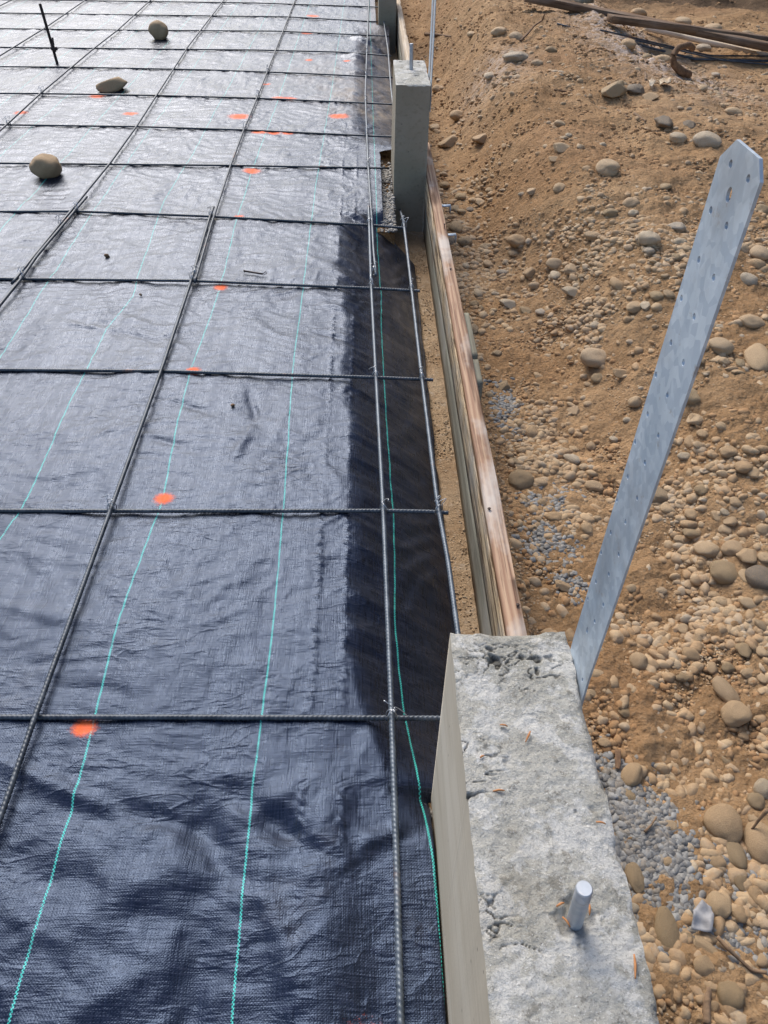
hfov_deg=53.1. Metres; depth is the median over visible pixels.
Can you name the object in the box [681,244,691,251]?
river stone
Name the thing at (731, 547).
river stone
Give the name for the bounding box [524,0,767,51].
plank
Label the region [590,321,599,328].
river stone
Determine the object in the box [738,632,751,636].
river stone
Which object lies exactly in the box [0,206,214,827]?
reinforcing bar
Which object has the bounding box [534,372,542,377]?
river stone
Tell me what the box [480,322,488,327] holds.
river stone
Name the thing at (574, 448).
river stone
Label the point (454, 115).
river stone
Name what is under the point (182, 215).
reinforcing bar
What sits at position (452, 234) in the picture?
form clip
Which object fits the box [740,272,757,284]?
river stone
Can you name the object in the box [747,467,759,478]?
river stone
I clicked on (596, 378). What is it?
river stone
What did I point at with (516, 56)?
river stone
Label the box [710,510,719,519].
river stone
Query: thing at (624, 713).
river stone
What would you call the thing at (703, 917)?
metal scrap
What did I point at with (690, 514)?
river stone
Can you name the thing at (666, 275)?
river stone
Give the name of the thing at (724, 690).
river stone
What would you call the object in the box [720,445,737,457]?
river stone
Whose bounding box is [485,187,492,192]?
river stone
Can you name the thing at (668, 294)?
river stone
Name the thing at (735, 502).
river stone
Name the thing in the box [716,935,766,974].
stick
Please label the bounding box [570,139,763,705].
holdown strap
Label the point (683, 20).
river stone
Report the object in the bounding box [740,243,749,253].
river stone
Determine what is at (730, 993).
river stone
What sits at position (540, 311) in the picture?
river stone
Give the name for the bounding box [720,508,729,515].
river stone
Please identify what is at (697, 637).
river stone
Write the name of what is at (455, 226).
river stone
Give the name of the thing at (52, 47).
upright stake
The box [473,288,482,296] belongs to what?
river stone
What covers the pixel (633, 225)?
river stone
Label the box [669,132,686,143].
river stone
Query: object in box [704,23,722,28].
river stone
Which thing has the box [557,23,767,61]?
reinforcing bar
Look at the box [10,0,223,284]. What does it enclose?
reinforcing bar
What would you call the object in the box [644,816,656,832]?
twig
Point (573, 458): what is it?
river stone
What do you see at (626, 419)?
river stone
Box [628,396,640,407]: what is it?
river stone
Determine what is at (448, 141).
river stone
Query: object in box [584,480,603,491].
river stone
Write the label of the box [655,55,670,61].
river stone
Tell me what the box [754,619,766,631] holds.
river stone
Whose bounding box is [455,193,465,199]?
river stone
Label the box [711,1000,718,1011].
river stone
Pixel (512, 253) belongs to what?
river stone
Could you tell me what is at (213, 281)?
reinforcing bar
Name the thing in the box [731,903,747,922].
river stone
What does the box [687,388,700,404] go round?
river stone
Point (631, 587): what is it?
river stone
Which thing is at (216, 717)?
reinforcing bar
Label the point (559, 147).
river stone
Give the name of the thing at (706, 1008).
stick
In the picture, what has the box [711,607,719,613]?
river stone
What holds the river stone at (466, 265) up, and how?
on the ground
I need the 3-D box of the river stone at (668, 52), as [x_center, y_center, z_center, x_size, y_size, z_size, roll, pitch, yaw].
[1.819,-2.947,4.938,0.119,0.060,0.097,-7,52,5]
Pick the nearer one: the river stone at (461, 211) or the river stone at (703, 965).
the river stone at (703, 965)
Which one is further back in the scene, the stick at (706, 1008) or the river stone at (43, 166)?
the river stone at (43, 166)
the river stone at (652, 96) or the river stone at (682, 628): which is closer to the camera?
the river stone at (682, 628)
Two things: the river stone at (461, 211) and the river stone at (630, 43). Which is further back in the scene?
the river stone at (630, 43)
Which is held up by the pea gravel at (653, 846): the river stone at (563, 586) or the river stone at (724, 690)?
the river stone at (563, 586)
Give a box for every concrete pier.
[378,0,396,52]
[391,60,430,231]
[431,632,658,1023]
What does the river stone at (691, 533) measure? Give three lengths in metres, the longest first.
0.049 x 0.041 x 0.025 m
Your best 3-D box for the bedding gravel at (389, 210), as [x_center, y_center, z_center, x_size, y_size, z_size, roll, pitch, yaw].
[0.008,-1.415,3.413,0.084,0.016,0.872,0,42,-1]
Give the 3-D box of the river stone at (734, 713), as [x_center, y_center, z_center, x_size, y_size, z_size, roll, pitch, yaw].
[0.704,0.406,1.542,0.062,0.034,0.056,-32,43,-20]
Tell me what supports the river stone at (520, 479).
on the ground
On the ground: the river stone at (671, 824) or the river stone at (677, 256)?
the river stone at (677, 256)
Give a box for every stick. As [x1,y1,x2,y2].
[702,987,711,1023]
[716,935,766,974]
[751,809,767,828]
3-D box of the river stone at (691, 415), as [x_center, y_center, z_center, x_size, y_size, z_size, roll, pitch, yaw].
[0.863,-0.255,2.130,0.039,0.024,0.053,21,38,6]
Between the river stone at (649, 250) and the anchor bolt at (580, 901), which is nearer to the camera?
the anchor bolt at (580, 901)
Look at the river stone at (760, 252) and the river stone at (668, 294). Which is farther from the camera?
the river stone at (760, 252)
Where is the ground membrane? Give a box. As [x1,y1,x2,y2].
[0,0,454,1023]
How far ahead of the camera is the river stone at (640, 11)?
6.11 m
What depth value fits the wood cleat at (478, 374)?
2.15 m
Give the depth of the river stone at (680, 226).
2.73 m
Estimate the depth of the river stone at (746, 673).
1.61 m
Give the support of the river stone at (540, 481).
on the ground
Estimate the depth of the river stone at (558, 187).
3.11 m
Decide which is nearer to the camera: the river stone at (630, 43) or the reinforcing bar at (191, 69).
the river stone at (630, 43)
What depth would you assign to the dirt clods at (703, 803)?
1.79 m
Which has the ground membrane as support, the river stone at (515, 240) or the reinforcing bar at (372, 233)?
the reinforcing bar at (372, 233)
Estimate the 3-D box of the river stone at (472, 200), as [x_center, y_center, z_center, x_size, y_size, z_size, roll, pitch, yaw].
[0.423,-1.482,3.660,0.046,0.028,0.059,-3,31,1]
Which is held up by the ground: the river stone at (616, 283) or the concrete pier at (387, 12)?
the river stone at (616, 283)
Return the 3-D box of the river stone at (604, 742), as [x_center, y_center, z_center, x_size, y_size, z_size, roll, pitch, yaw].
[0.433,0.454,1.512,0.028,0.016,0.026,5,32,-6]
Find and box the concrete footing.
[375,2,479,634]
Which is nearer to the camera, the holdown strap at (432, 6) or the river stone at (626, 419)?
the river stone at (626, 419)
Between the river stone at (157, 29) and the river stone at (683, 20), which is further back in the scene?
the river stone at (683, 20)
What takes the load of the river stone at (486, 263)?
on the ground
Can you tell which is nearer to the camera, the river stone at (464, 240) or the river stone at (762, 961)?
the river stone at (762, 961)
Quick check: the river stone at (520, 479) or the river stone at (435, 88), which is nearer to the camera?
the river stone at (520, 479)
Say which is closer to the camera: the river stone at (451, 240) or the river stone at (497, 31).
the river stone at (451, 240)
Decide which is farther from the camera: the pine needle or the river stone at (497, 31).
the river stone at (497, 31)
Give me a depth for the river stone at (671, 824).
1.38 m
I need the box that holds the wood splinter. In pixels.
[633,112,646,121]
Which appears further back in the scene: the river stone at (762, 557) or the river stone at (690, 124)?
the river stone at (690, 124)
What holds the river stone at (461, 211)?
on the ground
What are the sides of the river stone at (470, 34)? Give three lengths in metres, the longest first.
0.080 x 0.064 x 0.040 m
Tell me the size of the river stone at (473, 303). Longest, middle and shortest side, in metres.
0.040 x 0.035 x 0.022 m
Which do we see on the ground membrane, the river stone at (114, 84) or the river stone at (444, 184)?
the river stone at (114, 84)
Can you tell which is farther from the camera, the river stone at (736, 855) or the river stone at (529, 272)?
the river stone at (529, 272)
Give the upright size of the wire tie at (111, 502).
0.050 m
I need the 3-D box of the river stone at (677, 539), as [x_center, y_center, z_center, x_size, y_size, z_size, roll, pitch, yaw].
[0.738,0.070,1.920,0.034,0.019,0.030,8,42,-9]
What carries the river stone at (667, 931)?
on the ground
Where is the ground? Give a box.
[375,0,767,1023]
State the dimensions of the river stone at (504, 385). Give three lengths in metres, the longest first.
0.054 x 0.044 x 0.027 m
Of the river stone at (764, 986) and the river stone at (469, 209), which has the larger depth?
the river stone at (469, 209)
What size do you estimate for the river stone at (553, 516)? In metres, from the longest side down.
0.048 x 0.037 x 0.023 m
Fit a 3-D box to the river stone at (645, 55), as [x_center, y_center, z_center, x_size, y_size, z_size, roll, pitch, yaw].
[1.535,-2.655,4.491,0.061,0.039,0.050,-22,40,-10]
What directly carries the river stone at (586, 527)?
on the ground
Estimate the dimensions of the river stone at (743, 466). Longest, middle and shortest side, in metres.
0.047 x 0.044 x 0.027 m
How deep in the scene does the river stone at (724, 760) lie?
1.49 m
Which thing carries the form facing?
attached to the form board at (512, 616)
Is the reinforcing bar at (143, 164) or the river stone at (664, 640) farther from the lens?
the reinforcing bar at (143, 164)
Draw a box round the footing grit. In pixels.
[409,238,476,634]
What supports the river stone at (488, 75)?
on the ground
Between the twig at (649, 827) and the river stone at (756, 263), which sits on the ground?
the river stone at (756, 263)
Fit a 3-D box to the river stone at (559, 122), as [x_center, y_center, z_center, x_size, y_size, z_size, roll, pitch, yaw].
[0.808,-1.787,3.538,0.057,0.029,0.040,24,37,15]
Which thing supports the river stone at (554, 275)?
on the ground
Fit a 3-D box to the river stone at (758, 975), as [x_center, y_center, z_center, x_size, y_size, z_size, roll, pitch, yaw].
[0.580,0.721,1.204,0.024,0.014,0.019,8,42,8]
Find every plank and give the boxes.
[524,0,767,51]
[569,0,593,3]
[606,13,767,40]
[645,28,767,57]
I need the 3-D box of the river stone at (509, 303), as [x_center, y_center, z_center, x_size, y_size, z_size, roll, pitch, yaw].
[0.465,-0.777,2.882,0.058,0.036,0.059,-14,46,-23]
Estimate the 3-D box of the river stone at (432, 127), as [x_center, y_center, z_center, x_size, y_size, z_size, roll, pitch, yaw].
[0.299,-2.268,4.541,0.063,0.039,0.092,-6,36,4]
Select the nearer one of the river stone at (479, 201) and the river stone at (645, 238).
the river stone at (645, 238)
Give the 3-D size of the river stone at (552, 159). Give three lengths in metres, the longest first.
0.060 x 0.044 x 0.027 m
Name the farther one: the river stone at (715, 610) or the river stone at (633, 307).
the river stone at (633, 307)
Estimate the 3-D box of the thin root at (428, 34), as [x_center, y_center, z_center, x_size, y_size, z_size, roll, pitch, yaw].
[0.408,-3.653,5.899,0.024,0.165,0.909,-5,42,-7]
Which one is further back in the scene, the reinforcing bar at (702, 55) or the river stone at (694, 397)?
the reinforcing bar at (702, 55)
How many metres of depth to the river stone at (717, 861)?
1.32 m
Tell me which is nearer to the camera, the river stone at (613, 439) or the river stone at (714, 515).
the river stone at (714, 515)
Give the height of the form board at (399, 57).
0.146 m
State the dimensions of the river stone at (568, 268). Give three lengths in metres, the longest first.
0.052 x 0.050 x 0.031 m
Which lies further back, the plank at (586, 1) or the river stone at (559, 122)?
the plank at (586, 1)
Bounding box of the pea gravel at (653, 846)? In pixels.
[482,377,767,975]
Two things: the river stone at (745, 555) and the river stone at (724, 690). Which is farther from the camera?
the river stone at (745, 555)
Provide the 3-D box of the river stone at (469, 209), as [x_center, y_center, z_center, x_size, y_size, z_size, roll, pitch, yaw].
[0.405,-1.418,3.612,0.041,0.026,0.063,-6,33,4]
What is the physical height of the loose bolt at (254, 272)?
0.010 m
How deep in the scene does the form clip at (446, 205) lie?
3.15 m
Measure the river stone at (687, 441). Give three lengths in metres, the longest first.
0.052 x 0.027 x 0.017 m
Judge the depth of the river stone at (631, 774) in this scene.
1.44 m
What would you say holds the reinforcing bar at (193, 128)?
on the ground membrane
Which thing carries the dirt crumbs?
on the ground
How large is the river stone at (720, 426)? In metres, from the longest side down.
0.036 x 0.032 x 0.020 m
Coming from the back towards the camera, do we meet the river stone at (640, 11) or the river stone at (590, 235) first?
the river stone at (640, 11)
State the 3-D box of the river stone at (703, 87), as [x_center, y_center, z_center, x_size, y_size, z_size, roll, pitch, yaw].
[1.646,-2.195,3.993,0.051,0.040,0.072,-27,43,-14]
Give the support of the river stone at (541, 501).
on the ground
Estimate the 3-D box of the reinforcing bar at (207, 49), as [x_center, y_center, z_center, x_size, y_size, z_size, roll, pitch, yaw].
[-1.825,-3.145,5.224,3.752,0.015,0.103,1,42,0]
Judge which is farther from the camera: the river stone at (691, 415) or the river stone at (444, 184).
the river stone at (444, 184)
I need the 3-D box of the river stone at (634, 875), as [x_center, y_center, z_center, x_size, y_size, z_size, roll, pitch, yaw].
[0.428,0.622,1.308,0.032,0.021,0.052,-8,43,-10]
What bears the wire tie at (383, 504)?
attached to the reinforcing bar at (400, 1003)
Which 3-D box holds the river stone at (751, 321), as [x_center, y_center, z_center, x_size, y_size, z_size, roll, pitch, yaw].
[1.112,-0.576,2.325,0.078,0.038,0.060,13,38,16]
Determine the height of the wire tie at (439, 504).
0.050 m
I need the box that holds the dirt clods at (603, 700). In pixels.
[403,0,767,775]
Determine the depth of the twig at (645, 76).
4.02 m
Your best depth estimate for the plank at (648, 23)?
4.89 m
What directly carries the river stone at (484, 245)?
on the ground
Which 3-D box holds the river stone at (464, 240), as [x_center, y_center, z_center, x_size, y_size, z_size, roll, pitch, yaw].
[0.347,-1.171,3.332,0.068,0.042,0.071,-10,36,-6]
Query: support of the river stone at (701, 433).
on the ground
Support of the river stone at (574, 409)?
on the ground
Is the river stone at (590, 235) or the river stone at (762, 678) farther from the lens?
the river stone at (590, 235)
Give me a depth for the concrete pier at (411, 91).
3.27 m
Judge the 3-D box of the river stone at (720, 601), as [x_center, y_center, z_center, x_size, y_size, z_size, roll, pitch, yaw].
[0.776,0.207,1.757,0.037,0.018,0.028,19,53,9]
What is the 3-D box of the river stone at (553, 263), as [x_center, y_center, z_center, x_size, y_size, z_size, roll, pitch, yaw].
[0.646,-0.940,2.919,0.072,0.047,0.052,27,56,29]
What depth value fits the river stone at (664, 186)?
2.97 m
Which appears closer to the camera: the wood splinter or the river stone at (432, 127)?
the wood splinter
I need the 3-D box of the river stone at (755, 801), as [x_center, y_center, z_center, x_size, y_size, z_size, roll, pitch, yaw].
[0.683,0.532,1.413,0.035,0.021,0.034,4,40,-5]
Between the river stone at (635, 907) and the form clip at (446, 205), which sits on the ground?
the river stone at (635, 907)
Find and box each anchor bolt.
[409,43,412,69]
[567,880,592,930]
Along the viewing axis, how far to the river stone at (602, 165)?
3.08 m
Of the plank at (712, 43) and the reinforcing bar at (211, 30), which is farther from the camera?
the reinforcing bar at (211, 30)
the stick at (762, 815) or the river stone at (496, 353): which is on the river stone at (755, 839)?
the stick at (762, 815)
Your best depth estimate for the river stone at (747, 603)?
1.72 m
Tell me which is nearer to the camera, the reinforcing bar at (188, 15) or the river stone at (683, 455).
the river stone at (683, 455)
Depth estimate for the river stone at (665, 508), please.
1.97 m
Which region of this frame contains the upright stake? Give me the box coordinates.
[39,3,58,63]
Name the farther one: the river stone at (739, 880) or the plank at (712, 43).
the plank at (712, 43)
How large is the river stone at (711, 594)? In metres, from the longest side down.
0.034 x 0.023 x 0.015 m
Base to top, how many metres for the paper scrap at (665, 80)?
0.028 m
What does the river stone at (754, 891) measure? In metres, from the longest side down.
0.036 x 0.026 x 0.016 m
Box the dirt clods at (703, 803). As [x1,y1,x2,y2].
[476,256,767,1023]
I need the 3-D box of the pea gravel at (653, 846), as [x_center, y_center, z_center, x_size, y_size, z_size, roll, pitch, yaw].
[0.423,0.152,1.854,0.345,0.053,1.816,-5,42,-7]
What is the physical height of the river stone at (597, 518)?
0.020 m
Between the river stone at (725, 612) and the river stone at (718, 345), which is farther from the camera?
the river stone at (718, 345)
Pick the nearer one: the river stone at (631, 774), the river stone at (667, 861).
the river stone at (667, 861)
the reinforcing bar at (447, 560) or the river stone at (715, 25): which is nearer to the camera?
the reinforcing bar at (447, 560)
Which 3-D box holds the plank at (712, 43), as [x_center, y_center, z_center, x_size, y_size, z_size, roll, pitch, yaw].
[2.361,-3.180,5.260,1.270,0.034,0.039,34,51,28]
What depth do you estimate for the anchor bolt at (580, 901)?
0.71 m
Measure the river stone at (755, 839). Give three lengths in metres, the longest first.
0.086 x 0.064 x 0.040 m
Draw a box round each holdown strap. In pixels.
[428,0,433,79]
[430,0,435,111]
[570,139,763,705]
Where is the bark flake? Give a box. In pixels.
[615,749,620,768]
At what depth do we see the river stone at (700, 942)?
1.22 m
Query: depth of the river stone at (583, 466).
2.16 m
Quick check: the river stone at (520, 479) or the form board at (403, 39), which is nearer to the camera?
the river stone at (520, 479)
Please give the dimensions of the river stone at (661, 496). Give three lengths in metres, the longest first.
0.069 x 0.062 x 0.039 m
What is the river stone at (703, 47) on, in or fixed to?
on the ground
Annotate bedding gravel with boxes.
[380,161,397,232]
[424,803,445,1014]
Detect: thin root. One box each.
[424,32,450,36]
[519,14,544,41]
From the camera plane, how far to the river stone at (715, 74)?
4.68 m
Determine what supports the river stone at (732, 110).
on the ground
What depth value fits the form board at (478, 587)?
2.13 m
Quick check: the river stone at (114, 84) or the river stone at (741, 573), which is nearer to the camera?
the river stone at (741, 573)
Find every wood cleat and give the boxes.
[464,313,477,358]
[473,359,482,400]
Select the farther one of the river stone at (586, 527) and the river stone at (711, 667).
the river stone at (586, 527)
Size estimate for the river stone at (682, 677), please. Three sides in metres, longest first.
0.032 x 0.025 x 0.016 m
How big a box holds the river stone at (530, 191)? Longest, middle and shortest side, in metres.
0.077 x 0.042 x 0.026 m
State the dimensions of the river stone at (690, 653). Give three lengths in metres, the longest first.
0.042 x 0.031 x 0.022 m
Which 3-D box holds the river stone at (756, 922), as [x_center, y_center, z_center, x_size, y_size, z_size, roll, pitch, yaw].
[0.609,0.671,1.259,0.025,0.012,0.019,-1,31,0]
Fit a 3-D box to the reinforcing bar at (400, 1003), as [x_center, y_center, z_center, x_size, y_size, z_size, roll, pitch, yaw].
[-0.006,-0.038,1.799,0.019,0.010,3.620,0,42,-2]
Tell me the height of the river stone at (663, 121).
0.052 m
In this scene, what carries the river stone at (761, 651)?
on the ground
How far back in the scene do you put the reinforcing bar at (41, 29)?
5.56 m
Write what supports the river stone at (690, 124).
on the ground
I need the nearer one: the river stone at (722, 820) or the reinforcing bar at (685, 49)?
the river stone at (722, 820)
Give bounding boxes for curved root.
[670,41,695,77]
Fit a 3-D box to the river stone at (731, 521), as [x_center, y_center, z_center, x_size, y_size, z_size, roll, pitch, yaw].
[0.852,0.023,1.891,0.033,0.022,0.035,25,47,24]
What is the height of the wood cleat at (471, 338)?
0.144 m
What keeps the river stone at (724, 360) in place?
on the ground
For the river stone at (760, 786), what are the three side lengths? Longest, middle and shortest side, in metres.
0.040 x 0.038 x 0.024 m
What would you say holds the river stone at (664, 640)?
on the ground
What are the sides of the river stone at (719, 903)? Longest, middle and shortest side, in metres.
0.047 x 0.042 x 0.026 m
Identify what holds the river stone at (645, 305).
on the ground
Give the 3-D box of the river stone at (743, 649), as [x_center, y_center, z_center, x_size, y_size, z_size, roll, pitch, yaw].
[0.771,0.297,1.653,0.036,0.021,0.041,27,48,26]
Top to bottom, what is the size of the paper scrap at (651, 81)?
0.029 m
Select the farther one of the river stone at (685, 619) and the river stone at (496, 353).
the river stone at (496, 353)
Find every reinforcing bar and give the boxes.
[0,0,85,55]
[0,0,150,131]
[0,12,377,21]
[0,28,388,36]
[0,46,391,56]
[0,66,392,77]
[0,92,391,104]
[0,124,391,137]
[0,162,388,168]
[0,196,87,306]
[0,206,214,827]
[0,210,406,228]
[0,277,419,292]
[0,368,432,381]
[0,508,448,514]
[0,714,439,720]
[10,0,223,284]
[28,0,377,7]
[194,0,294,282]
[365,0,376,276]
[367,205,404,1023]
[383,21,391,99]
[399,209,460,633]
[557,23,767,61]
[561,24,767,60]
[600,29,767,56]
[636,39,767,64]
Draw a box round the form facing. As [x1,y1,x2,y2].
[425,178,504,635]
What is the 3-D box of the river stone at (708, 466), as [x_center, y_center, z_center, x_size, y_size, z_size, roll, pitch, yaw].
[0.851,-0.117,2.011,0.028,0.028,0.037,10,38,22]
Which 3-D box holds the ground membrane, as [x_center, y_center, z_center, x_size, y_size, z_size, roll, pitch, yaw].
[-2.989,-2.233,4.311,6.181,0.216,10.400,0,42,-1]
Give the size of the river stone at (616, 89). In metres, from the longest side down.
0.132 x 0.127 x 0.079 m
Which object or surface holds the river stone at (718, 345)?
on the ground
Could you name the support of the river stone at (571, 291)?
on the ground
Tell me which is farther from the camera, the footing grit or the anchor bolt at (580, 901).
the footing grit
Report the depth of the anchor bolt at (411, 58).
3.25 m
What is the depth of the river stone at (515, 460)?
2.19 m
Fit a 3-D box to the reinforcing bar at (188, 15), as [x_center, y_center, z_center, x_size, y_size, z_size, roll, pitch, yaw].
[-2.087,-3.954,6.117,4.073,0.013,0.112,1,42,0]
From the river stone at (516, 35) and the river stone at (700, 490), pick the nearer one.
the river stone at (700, 490)
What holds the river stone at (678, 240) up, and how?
on the ground
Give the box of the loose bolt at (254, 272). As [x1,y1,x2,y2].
[243,270,266,274]
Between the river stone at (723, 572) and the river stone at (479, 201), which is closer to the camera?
the river stone at (723, 572)
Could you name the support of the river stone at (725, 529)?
on the ground
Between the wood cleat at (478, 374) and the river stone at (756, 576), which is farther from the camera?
the wood cleat at (478, 374)
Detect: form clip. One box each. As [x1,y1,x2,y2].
[442,204,450,213]
[448,233,456,242]
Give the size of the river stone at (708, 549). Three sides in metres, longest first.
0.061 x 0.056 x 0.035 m
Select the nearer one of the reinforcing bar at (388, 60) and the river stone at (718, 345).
the river stone at (718, 345)
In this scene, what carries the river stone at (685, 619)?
on the ground
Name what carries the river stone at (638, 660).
on the ground
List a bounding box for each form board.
[396,0,409,60]
[396,25,401,59]
[424,208,491,635]
[426,142,526,635]
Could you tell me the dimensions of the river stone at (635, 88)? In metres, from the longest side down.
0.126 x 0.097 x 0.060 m
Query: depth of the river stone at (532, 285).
2.92 m
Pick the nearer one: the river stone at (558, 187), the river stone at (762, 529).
the river stone at (762, 529)
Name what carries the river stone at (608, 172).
on the ground
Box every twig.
[640,63,646,80]
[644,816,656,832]
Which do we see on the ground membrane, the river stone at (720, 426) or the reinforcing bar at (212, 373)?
the reinforcing bar at (212, 373)
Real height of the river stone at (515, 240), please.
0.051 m
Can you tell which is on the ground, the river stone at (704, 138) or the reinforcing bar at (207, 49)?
the river stone at (704, 138)
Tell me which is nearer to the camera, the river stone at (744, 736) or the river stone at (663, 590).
the river stone at (744, 736)
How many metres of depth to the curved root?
4.37 m
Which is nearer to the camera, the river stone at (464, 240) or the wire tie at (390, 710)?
the wire tie at (390, 710)
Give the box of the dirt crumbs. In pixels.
[428,27,767,1023]
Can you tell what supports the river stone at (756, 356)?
on the ground
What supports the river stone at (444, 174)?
on the ground
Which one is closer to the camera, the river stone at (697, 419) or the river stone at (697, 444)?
the river stone at (697, 444)
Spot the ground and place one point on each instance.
(649, 742)
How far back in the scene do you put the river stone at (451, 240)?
3.33 m
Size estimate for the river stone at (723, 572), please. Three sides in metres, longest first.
0.076 x 0.067 x 0.042 m
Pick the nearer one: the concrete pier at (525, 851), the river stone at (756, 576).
the concrete pier at (525, 851)
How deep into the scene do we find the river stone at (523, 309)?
2.83 m
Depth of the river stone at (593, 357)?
2.46 m
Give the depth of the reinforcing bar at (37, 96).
4.69 m
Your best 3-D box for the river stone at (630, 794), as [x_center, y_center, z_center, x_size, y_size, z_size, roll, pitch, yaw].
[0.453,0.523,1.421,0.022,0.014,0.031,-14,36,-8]
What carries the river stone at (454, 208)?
on the ground
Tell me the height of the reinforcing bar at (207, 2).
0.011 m
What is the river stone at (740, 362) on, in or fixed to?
on the ground
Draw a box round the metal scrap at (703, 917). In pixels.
[691,899,713,931]
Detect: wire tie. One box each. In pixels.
[103,494,116,512]
[380,498,389,512]
[383,700,406,721]
[434,496,445,515]
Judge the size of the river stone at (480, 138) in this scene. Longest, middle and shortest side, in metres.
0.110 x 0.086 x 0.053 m
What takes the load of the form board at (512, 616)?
on the ground
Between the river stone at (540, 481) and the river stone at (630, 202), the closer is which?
the river stone at (540, 481)
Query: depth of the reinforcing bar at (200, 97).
4.36 m
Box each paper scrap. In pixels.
[648,76,655,86]
[659,77,671,84]
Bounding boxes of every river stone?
[29,153,61,178]
[96,77,127,92]
[148,20,167,39]
[429,124,439,130]
[432,85,441,92]
[438,134,457,147]
[439,181,449,187]
[440,171,447,176]
[448,220,462,232]
[449,110,462,120]
[449,236,456,244]
[451,205,458,211]
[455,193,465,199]
[457,209,465,213]
[457,236,471,245]
[462,263,468,268]
[466,207,473,211]
[467,31,473,37]
[468,197,475,202]
[469,300,478,305]
[471,324,478,333]
[472,133,486,143]
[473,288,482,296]
[475,198,484,205]
[479,243,488,248]
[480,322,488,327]
[483,260,491,266]
[484,72,493,79]
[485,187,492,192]
[491,27,505,36]
[491,350,501,355]
[496,269,506,274]
[498,380,509,389]
[499,299,515,308]
[502,51,528,61]
[507,234,524,247]
[508,250,517,256]
[508,469,533,488]
[509,31,522,39]
[509,457,519,464]
[519,306,529,313]
[524,267,535,277]
[525,425,538,437]
[527,188,535,194]
[528,282,538,289]
[531,59,542,65]
[533,337,540,343]
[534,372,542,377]
[534,477,547,485]
[535,308,544,314]
[537,499,545,505]
[545,46,557,51]
[546,258,561,269]
[546,512,561,520]
[548,156,557,162]
[549,271,560,279]
[553,142,569,152]
[553,183,564,193]
[554,120,564,125]
[555,580,571,590]
[561,286,578,296]
[563,454,579,463]
[564,264,576,274]
[565,628,573,640]
[567,405,579,414]
[569,446,578,451]
[578,274,586,278]
[578,463,587,469]
[580,347,605,367]
[581,522,592,533]
[584,231,599,240]
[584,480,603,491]
[586,441,595,450]
[587,689,595,696]
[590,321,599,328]
[591,373,601,383]
[591,669,603,676]
[592,516,601,521]
[595,159,619,174]
[597,737,611,746]
[601,80,626,97]
[601,168,618,176]
[603,208,617,216]
[609,277,624,289]
[609,436,617,442]
[612,368,626,377]
[618,709,629,717]
[621,38,635,49]
[621,762,641,786]
[622,197,639,206]
[623,417,630,422]
[624,862,644,893]
[625,584,636,591]
[625,788,635,799]
[626,84,644,93]
[626,301,641,313]
[628,209,638,216]
[628,224,638,227]
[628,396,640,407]
[629,652,647,669]
[631,8,646,15]
[632,902,638,913]
[638,231,660,245]
[640,301,650,310]
[641,92,658,100]
[642,53,652,58]
[643,247,654,253]
[649,291,663,300]
[652,487,667,502]
[654,115,672,128]
[654,906,679,948]
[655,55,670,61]
[656,587,666,594]
[659,48,672,56]
[659,183,671,189]
[660,504,674,513]
[660,636,667,644]
[661,273,668,277]
[663,289,674,298]
[664,857,671,865]
[666,222,685,230]
[666,820,677,829]
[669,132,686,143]
[672,253,680,260]
[673,535,685,543]
[674,16,691,24]
[674,237,686,243]
[675,672,688,681]
[677,452,689,459]
[677,623,688,633]
[680,614,691,623]
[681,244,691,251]
[681,931,693,943]
[682,528,700,538]
[682,647,699,660]
[683,120,695,128]
[684,435,693,447]
[684,509,696,519]
[686,414,703,424]
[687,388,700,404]
[689,413,696,424]
[692,131,721,146]
[693,441,704,448]
[693,541,719,557]
[693,632,701,641]
[693,955,714,976]
[694,484,707,495]
[694,934,717,953]
[696,44,711,51]
[696,429,708,438]
[698,84,707,91]
[703,803,742,842]
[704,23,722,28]
[704,462,714,471]
[706,662,717,673]
[706,891,731,918]
[708,337,733,354]
[708,591,719,597]
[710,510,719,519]
[710,560,737,584]
[710,855,725,867]
[711,72,719,76]
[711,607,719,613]
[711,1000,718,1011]
[712,676,740,702]
[715,421,725,430]
[715,596,726,606]
[717,981,744,1009]
[718,357,730,364]
[718,524,731,534]
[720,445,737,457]
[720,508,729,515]
[720,700,751,726]
[721,540,742,555]
[721,662,735,672]
[721,756,730,763]
[722,609,730,617]
[723,516,737,525]
[724,107,741,114]
[726,842,746,869]
[729,497,741,506]
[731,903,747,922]
[734,461,752,472]
[734,875,746,891]
[735,358,744,366]
[735,642,751,657]
[736,548,756,563]
[738,314,764,328]
[738,568,747,582]
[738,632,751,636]
[738,732,748,740]
[739,597,756,608]
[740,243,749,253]
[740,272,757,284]
[740,668,752,678]
[743,821,767,864]
[744,343,767,371]
[745,565,767,589]
[746,792,764,809]
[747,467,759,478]
[748,258,765,268]
[748,814,757,821]
[748,885,761,904]
[749,245,767,260]
[752,917,760,926]
[752,968,762,977]
[753,778,767,798]
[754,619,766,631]
[756,204,767,213]
[756,524,767,534]
[756,646,767,656]
[756,953,767,967]
[757,552,767,562]
[757,673,767,683]
[760,982,767,990]
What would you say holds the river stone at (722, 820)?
on the ground
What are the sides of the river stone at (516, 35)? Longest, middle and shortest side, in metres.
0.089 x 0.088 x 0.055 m
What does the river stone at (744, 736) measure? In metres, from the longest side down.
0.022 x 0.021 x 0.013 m
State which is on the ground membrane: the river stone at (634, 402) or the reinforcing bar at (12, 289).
the reinforcing bar at (12, 289)

